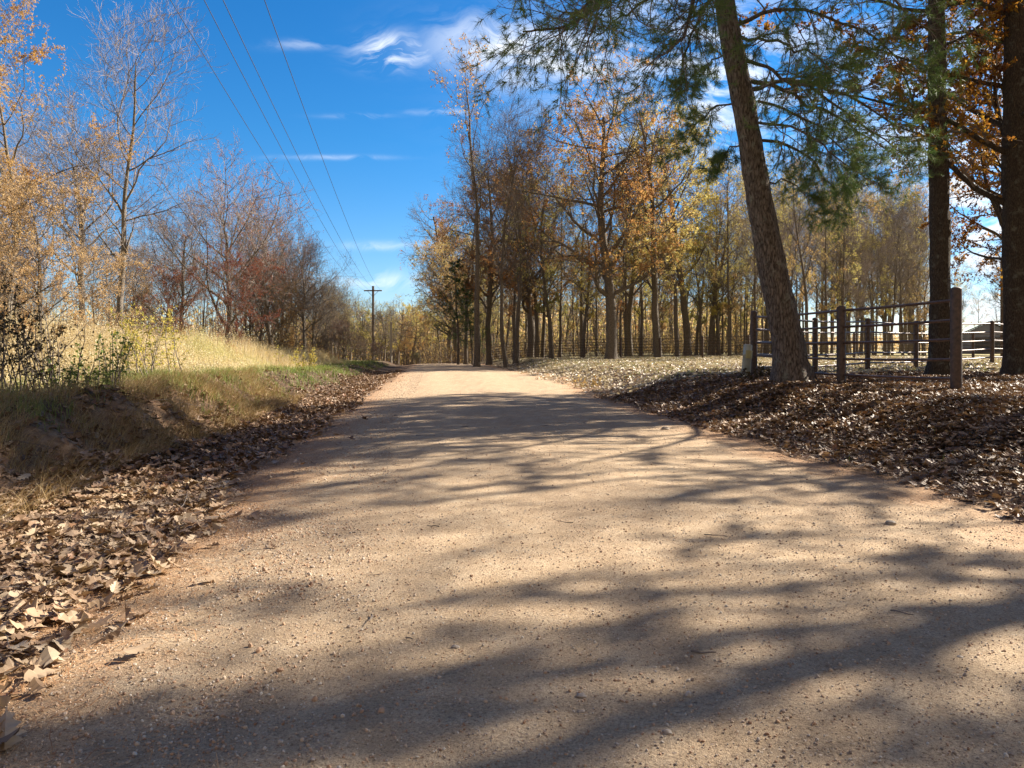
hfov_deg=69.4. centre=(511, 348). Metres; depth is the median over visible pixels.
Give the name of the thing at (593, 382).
dry brush
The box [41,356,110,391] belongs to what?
green weed
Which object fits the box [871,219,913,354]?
pasture tree
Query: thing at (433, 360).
undergrowth
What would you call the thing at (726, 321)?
forest tree
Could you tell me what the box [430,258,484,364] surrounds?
pine tree
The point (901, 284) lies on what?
pasture tree
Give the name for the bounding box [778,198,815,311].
pasture tree
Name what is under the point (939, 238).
pine tree
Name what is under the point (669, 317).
forest tree
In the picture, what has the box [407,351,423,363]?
bush
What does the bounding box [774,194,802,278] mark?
pasture tree
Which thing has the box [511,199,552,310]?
forest tree
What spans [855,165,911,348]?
pasture tree
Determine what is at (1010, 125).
oak tree
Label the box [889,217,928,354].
pasture tree
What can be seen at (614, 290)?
forest tree
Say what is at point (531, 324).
forest tree
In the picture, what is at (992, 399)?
fallen leaves
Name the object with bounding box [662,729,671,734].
road stone
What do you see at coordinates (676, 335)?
bare tree
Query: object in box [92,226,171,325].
forest tree
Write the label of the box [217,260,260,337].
forest tree
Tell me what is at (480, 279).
forest tree
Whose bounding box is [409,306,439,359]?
forest tree
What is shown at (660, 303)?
forest tree
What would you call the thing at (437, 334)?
oak tree
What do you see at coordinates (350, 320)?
forest tree
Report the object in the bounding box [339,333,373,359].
bush
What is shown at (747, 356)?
marker post
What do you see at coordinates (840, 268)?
pasture tree
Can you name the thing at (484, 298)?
forest tree
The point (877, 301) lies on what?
pasture tree
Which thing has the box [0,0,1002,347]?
sky
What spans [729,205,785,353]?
pasture tree
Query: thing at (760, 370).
dry brush
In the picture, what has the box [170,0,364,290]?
power line
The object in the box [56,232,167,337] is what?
young tree
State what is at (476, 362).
bare tree
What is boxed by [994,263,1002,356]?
gate pole
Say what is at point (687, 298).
forest tree
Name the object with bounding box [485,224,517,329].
forest tree
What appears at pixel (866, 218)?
pasture tree
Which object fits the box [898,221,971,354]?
pasture tree
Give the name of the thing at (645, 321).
forest tree
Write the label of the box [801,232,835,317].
pasture tree
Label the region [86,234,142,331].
forest tree
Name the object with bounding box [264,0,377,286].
power line
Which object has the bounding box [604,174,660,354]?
forest tree
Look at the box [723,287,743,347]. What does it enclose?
forest tree
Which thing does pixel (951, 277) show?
pasture tree
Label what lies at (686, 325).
oak tree
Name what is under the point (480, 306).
forest tree
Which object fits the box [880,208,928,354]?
pasture tree
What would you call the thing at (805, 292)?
pasture tree
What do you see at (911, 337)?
pasture tree
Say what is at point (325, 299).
forest tree
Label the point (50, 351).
dark shrub
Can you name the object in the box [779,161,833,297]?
pasture tree
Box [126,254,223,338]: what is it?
young tree
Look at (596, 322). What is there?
forest tree
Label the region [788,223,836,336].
pasture tree
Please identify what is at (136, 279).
forest tree
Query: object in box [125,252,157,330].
forest tree
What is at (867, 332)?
pipe fence
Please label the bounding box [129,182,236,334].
bare tree
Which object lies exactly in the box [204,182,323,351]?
tree
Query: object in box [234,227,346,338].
forest tree
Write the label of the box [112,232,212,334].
forest tree
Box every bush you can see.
[307,330,344,354]
[325,313,365,359]
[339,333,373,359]
[364,339,385,360]
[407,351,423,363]
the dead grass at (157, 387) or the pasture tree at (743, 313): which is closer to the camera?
the dead grass at (157, 387)
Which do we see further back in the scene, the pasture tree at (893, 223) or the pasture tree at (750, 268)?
the pasture tree at (893, 223)
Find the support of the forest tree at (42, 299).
on the ground at (42, 427)
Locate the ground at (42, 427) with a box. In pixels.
[0,349,1023,643]
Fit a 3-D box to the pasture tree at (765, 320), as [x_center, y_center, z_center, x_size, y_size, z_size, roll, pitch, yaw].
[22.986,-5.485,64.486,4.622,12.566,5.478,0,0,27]
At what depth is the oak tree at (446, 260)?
74.91 m
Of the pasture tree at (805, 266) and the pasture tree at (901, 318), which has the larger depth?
the pasture tree at (805, 266)
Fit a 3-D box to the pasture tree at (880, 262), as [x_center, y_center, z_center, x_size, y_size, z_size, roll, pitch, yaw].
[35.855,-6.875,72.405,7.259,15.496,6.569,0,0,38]
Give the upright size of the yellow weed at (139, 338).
1.593 m
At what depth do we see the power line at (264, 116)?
24.73 m
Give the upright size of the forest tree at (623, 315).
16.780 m
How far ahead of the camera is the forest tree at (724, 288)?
85.85 m
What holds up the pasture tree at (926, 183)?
on the ground at (42, 427)
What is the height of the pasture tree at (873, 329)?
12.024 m
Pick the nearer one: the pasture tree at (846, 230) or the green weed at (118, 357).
the green weed at (118, 357)
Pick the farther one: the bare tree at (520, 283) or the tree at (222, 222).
the bare tree at (520, 283)
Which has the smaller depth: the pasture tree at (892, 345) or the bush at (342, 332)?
the bush at (342, 332)
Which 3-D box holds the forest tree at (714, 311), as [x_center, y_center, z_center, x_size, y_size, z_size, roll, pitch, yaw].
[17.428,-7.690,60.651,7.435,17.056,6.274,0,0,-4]
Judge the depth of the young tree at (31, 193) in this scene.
15.84 m
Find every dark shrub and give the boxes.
[0,271,57,390]
[0,304,96,388]
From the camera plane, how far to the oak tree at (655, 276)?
51.49 m
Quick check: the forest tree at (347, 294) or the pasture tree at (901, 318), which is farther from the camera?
the forest tree at (347, 294)
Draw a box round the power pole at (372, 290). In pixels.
[365,286,381,359]
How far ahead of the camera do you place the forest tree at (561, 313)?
66.68 m
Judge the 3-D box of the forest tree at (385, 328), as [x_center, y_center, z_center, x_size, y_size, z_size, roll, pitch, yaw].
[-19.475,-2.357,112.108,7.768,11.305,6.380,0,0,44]
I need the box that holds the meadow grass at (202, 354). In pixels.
[0,294,350,393]
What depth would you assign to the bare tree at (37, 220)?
34.37 m
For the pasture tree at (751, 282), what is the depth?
83.23 m
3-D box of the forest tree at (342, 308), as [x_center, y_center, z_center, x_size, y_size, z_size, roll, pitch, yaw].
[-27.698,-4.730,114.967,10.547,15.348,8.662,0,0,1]
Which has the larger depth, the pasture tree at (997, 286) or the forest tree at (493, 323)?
the forest tree at (493, 323)
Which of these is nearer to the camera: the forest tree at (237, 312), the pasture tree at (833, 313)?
the forest tree at (237, 312)
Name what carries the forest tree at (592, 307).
on the ground at (42, 427)
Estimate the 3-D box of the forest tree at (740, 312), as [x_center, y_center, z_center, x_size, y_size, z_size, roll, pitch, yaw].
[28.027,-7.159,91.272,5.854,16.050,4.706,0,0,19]
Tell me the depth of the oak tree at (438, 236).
83.33 m
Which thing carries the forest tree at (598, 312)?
on the ground at (42, 427)
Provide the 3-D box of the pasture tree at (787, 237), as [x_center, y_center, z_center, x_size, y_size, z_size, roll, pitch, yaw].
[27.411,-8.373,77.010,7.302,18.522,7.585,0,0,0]
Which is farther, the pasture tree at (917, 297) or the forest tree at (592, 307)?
the forest tree at (592, 307)
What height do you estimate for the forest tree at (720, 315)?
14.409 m
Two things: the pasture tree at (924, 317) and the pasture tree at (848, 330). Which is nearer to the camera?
the pasture tree at (924, 317)
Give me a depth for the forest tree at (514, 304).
65.01 m
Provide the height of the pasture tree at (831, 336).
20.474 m
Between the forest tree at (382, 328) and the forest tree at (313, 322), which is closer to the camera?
the forest tree at (313, 322)
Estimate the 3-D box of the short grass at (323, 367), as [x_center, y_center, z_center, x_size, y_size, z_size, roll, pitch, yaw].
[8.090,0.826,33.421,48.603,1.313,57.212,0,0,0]
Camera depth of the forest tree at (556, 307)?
109.30 m
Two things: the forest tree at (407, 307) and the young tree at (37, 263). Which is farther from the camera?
the forest tree at (407, 307)
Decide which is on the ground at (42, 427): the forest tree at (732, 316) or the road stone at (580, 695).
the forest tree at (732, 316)
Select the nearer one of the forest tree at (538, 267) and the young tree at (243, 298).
the young tree at (243, 298)
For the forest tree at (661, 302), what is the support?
on the ground at (42, 427)
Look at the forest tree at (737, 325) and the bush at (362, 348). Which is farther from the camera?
the forest tree at (737, 325)
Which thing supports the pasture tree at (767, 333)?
on the ground at (42, 427)
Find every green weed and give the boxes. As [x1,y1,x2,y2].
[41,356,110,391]
[68,330,134,391]
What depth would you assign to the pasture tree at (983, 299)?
105.72 m
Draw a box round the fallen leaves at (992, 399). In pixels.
[0,361,1023,695]
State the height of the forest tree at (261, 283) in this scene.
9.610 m
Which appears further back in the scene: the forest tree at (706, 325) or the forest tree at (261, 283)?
the forest tree at (706, 325)
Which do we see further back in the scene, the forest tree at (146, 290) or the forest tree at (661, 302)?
the forest tree at (661, 302)
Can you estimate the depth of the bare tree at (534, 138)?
49.77 m
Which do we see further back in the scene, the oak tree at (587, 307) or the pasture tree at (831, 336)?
the pasture tree at (831, 336)
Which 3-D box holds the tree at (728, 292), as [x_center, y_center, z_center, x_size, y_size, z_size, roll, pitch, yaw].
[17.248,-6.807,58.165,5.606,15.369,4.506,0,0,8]
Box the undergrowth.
[13,305,771,363]
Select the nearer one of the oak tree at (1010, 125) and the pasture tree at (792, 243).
the oak tree at (1010, 125)
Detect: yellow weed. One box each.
[106,301,191,375]
[273,345,317,368]
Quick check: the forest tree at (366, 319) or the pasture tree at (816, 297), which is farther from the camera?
the forest tree at (366, 319)
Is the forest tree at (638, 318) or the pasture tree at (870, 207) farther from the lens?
the forest tree at (638, 318)
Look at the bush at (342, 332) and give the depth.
61.92 m
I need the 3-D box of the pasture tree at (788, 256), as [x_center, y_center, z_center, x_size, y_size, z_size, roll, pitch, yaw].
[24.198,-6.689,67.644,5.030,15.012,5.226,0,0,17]
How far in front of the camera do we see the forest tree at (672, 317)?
109.79 m
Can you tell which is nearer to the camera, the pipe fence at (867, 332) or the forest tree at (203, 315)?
the pipe fence at (867, 332)
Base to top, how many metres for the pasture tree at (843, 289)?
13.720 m
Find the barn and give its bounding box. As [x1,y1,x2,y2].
[962,321,999,353]
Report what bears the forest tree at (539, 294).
on the ground at (42, 427)
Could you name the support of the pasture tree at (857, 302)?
on the ground at (42, 427)
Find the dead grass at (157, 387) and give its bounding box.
[0,362,310,520]
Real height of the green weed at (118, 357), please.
0.973 m
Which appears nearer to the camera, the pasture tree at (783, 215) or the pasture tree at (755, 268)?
the pasture tree at (755, 268)
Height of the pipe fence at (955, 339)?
2.021 m
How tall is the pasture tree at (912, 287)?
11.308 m
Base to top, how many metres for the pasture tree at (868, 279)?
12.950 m
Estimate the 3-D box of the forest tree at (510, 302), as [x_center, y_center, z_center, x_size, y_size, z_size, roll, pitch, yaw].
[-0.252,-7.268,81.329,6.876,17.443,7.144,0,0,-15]
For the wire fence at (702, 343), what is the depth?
50.81 m
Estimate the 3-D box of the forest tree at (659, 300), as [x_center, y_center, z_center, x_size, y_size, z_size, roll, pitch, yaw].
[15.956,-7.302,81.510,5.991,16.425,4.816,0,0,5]
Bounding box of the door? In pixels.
[975,337,999,353]
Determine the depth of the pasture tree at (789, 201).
107.71 m
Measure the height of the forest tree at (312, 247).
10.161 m
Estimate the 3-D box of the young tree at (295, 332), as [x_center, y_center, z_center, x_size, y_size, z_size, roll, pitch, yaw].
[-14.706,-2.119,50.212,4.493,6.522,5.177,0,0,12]
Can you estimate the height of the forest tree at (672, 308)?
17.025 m
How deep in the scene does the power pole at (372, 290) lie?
104.85 m
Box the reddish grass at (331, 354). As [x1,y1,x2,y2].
[15,296,341,359]
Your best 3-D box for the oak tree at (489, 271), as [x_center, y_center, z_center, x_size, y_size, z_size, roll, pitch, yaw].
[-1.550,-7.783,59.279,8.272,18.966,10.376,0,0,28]
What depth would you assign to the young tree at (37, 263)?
17.14 m
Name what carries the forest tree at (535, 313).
on the ground at (42, 427)
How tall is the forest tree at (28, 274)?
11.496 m
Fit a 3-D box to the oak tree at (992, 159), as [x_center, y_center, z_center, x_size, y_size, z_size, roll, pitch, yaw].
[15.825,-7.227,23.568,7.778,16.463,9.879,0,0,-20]
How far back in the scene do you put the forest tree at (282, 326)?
43.70 m
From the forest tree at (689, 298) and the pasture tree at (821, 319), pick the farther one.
the forest tree at (689, 298)
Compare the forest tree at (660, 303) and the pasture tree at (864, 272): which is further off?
the forest tree at (660, 303)
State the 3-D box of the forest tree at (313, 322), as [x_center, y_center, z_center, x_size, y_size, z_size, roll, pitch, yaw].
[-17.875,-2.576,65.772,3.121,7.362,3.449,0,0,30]
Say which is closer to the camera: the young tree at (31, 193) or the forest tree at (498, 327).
the young tree at (31, 193)
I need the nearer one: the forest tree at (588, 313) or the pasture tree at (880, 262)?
the pasture tree at (880, 262)
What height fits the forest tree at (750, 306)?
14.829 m
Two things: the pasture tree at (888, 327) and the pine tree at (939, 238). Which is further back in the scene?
the pasture tree at (888, 327)
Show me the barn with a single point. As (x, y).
(978, 336)
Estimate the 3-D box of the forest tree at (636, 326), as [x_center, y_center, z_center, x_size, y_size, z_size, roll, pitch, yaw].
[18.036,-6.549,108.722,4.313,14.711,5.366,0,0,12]
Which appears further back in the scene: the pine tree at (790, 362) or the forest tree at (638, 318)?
the forest tree at (638, 318)
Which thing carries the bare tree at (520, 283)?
on the ground at (42, 427)
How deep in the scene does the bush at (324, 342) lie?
57.84 m
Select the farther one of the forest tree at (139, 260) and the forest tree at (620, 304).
the forest tree at (620, 304)
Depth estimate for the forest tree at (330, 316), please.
75.07 m
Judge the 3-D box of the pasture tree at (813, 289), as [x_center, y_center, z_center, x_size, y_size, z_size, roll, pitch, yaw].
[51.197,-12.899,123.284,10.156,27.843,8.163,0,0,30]
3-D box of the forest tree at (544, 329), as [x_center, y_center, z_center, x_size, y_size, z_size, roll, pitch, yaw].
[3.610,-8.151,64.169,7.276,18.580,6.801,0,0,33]
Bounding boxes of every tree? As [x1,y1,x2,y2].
[0,0,153,324]
[0,73,207,324]
[0,105,94,313]
[0,159,118,352]
[0,172,118,342]
[0,231,49,316]
[1,220,55,314]
[13,0,227,329]
[16,285,55,317]
[22,271,72,324]
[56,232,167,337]
[85,129,321,345]
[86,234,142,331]
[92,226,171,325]
[100,276,166,333]
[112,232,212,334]
[116,238,150,326]
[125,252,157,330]
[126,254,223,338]
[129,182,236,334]
[184,248,215,336]
[200,240,295,340]
[202,237,300,347]
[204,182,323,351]
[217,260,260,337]
[224,226,310,341]
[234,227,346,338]
[249,276,321,350]
[258,215,362,351]
[262,275,323,349]
[279,258,356,348]
[296,291,324,339]
[297,278,358,351]
[308,268,368,357]
[318,277,363,355]
[336,285,361,359]
[337,287,381,360]
[351,297,377,360]
[361,300,406,360]
[365,301,398,360]
[382,294,424,364]
[395,315,418,364]
[398,194,473,330]
[401,307,436,363]
[405,212,484,363]
[408,222,498,363]
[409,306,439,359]
[414,255,454,362]
[428,33,513,366]
[429,148,501,363]
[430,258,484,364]
[433,132,549,364]
[438,120,588,358]
[438,229,481,361]
[445,219,499,340]
[446,80,568,367]
[448,283,494,364]
[453,85,565,364]
[455,0,1000,381]
[457,236,498,362]
[465,244,499,358]
[472,254,507,360]
[479,214,526,350]
[480,247,503,359]
[482,136,565,356]
[484,250,524,358]
[484,283,511,354]
[485,164,539,359]
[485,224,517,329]
[486,33,684,358]
[490,151,561,357]
[496,124,593,358]
[498,246,538,356]
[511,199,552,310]
[520,240,566,320]
[531,175,589,356]
[532,141,595,357]
[537,250,568,349]
[542,168,621,357]
[548,264,575,331]
[552,164,609,354]
[554,249,568,326]
[558,231,592,356]
[559,235,585,352]
[562,253,600,353]
[563,75,717,356]
[566,233,600,353]
[570,239,601,345]
[574,206,619,354]
[585,258,603,351]
[588,95,729,354]
[588,157,649,354]
[590,257,616,327]
[595,105,698,354]
[595,243,629,318]
[603,212,639,354]
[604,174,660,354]
[610,228,641,339]
[615,261,637,351]
[617,131,704,356]
[628,208,649,353]
[631,285,644,350]
[636,287,649,352]
[639,233,668,321]
[639,238,687,349]
[645,271,684,329]
[647,265,677,327]
[648,248,690,350]
[659,267,680,352]
[663,281,680,345]
[669,205,725,322]
[673,196,722,354]
[677,123,774,355]
[677,207,729,354]
[678,154,771,354]
[678,257,696,314]
[682,164,742,354]
[682,229,714,345]
[697,253,719,352]
[698,230,744,352]
[701,233,749,315]
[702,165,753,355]
[704,232,742,353]
[718,203,752,352]
[719,147,787,312]
[723,231,758,343]
[723,276,744,352]
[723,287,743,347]
[724,247,748,353]
[726,155,816,315]
[729,205,759,344]
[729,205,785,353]
[731,213,793,353]
[732,236,752,349]
[733,214,783,334]
[738,0,1018,375]
[740,270,760,323]
[744,273,764,334]
[748,187,804,352]
[751,216,798,353]
[769,158,837,356]
[770,209,803,353]
[771,162,810,293]
[771,165,816,303]
[771,188,807,297]
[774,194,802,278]
[775,0,1023,374]
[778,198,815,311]
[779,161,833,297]
[780,208,838,317]
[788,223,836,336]
[790,195,831,324]
[796,166,865,356]
[798,193,831,350]
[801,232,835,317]
[803,215,839,353]
[805,177,847,353]
[806,153,878,305]
[807,232,835,352]
[808,194,888,320]
[809,215,916,350]
[813,172,866,315]
[813,205,867,353]
[818,213,857,320]
[819,177,879,352]
[821,173,882,352]
[827,231,872,348]
[828,176,882,352]
[836,242,878,355]
[837,214,875,350]
[838,219,879,324]
[841,208,896,355]
[842,207,915,354]
[845,215,898,354]
[845,259,870,353]
[847,0,1003,296]
[854,234,893,355]
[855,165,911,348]
[864,185,928,355]
[865,194,913,347]
[868,221,918,354]
[869,161,928,347]
[870,176,928,353]
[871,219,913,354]
[873,179,929,351]
[874,168,955,351]
[875,203,929,354]
[880,168,928,313]
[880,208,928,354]
[884,201,956,347]
[886,193,929,351]
[886,245,929,354]
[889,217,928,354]
[896,255,929,354]
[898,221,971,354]
[899,236,929,354]
[912,279,929,354]
[917,2,1003,284]
[950,255,972,327]
[955,281,980,330]
[962,223,1002,313]
[968,288,990,326]
[982,292,999,322]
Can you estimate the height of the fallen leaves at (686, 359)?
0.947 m
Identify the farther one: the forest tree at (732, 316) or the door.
the forest tree at (732, 316)
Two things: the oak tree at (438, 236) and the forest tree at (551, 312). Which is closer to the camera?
the oak tree at (438, 236)
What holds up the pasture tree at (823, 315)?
on the ground at (42, 427)
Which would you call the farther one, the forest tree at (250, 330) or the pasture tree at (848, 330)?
the pasture tree at (848, 330)
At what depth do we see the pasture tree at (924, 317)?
60.70 m
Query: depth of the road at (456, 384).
3.48 m
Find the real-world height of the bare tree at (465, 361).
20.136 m
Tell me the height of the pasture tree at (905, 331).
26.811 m
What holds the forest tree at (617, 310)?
on the ground at (42, 427)
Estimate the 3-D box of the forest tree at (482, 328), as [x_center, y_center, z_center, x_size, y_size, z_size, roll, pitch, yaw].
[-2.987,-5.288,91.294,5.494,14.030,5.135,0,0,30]
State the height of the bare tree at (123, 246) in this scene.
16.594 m
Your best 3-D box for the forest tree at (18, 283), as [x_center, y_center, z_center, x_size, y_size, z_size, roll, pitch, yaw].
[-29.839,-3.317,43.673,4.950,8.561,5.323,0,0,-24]
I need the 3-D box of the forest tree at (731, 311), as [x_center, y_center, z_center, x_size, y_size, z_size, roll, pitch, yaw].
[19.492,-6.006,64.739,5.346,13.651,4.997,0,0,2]
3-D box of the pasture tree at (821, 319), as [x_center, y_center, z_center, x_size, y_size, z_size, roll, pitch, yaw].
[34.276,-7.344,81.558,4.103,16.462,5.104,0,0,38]
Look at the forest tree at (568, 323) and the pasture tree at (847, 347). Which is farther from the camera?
the forest tree at (568, 323)
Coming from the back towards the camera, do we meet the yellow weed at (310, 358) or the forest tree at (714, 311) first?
the forest tree at (714, 311)
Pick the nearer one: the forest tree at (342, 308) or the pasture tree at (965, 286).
the pasture tree at (965, 286)
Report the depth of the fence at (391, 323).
81.89 m
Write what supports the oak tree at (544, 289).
on the ground at (42, 427)
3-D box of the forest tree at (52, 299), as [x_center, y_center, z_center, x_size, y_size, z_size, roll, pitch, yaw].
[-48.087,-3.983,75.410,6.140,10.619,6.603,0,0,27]
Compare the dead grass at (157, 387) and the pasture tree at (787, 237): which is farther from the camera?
the pasture tree at (787, 237)
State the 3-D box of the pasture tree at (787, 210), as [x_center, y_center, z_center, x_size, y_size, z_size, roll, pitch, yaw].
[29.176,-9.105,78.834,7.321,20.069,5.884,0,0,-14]
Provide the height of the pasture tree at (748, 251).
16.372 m
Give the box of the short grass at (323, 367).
[0,355,1001,479]
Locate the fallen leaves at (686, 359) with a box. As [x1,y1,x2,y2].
[489,355,1001,400]
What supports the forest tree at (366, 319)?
on the ground at (42, 427)
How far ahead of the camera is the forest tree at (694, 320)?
98.54 m
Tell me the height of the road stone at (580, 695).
0.022 m
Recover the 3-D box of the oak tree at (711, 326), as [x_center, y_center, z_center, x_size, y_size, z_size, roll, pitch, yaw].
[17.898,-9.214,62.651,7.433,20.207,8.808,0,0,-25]
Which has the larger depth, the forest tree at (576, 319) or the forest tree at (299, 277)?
the forest tree at (576, 319)
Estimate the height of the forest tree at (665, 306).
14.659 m
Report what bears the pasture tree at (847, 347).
on the ground at (42, 427)
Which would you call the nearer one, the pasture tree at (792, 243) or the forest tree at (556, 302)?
the pasture tree at (792, 243)
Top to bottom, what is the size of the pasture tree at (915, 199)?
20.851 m
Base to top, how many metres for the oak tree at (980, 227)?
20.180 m
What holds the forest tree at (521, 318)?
on the ground at (42, 427)
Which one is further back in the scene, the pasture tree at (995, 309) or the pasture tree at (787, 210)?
the pasture tree at (995, 309)
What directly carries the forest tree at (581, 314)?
on the ground at (42, 427)
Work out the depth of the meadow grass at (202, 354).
20.31 m
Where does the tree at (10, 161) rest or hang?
on the ground at (42, 427)
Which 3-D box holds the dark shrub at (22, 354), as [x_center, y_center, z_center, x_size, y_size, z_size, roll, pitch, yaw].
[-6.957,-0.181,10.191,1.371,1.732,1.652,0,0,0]
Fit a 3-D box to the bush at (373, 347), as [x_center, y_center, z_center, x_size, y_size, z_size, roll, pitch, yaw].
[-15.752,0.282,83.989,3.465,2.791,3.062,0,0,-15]
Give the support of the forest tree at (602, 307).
on the ground at (42, 427)
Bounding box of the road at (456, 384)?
[0,364,1023,767]
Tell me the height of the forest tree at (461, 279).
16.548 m
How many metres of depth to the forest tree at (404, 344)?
99.47 m
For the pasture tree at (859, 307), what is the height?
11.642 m
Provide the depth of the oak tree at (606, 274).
49.77 m
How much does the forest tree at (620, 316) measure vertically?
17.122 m
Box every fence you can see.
[390,322,495,362]
[491,333,1002,361]
[750,287,961,388]
[757,315,1002,371]
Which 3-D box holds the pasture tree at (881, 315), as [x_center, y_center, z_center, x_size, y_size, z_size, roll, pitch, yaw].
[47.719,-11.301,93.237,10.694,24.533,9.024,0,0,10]
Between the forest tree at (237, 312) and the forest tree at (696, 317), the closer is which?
the forest tree at (237, 312)
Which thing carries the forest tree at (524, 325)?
on the ground at (42, 427)
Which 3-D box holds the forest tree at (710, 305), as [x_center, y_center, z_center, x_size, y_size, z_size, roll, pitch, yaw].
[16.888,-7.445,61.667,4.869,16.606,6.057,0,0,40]
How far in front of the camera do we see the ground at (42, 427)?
9.59 m
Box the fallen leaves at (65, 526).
[0,441,323,751]
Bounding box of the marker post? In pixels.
[741,344,752,376]
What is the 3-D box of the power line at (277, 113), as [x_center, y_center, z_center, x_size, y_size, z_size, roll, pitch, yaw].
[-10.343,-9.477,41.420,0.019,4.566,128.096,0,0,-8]
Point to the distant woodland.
(409, 355)
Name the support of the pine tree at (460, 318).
on the ground at (42, 427)
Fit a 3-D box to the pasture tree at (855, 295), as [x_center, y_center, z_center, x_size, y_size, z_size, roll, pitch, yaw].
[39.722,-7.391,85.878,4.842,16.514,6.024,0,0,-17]
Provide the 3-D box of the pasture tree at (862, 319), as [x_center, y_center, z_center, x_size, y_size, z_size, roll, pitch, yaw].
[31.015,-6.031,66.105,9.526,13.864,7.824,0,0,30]
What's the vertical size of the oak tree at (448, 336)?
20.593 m
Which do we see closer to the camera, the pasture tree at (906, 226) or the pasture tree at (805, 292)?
the pasture tree at (805, 292)
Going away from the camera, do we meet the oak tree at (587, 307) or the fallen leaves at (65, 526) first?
the fallen leaves at (65, 526)
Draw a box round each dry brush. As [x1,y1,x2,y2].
[571,374,601,387]
[737,362,770,380]
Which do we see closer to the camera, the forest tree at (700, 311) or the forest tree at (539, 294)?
the forest tree at (700, 311)
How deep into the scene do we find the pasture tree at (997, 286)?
46.22 m
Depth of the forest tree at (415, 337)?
103.76 m
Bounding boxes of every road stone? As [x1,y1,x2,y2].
[576,692,586,697]
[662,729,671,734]
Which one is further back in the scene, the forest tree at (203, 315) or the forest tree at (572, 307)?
the forest tree at (572, 307)
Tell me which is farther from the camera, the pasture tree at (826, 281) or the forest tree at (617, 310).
the forest tree at (617, 310)
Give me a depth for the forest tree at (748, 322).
77.73 m
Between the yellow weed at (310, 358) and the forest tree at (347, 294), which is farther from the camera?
the forest tree at (347, 294)
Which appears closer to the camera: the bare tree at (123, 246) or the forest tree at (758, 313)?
the bare tree at (123, 246)
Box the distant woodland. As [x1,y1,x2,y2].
[23,285,928,364]
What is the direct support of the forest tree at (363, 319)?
on the ground at (42, 427)
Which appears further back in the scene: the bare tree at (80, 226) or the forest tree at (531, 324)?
the forest tree at (531, 324)
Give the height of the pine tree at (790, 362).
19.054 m
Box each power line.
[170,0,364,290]
[204,0,358,279]
[223,0,374,289]
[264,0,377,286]
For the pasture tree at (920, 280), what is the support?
on the ground at (42, 427)
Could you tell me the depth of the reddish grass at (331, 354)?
28.92 m
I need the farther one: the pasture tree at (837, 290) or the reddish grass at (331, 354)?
the pasture tree at (837, 290)
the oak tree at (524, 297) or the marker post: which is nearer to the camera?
the marker post
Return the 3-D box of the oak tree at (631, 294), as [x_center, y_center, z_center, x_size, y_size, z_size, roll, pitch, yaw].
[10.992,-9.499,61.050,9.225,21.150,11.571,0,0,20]

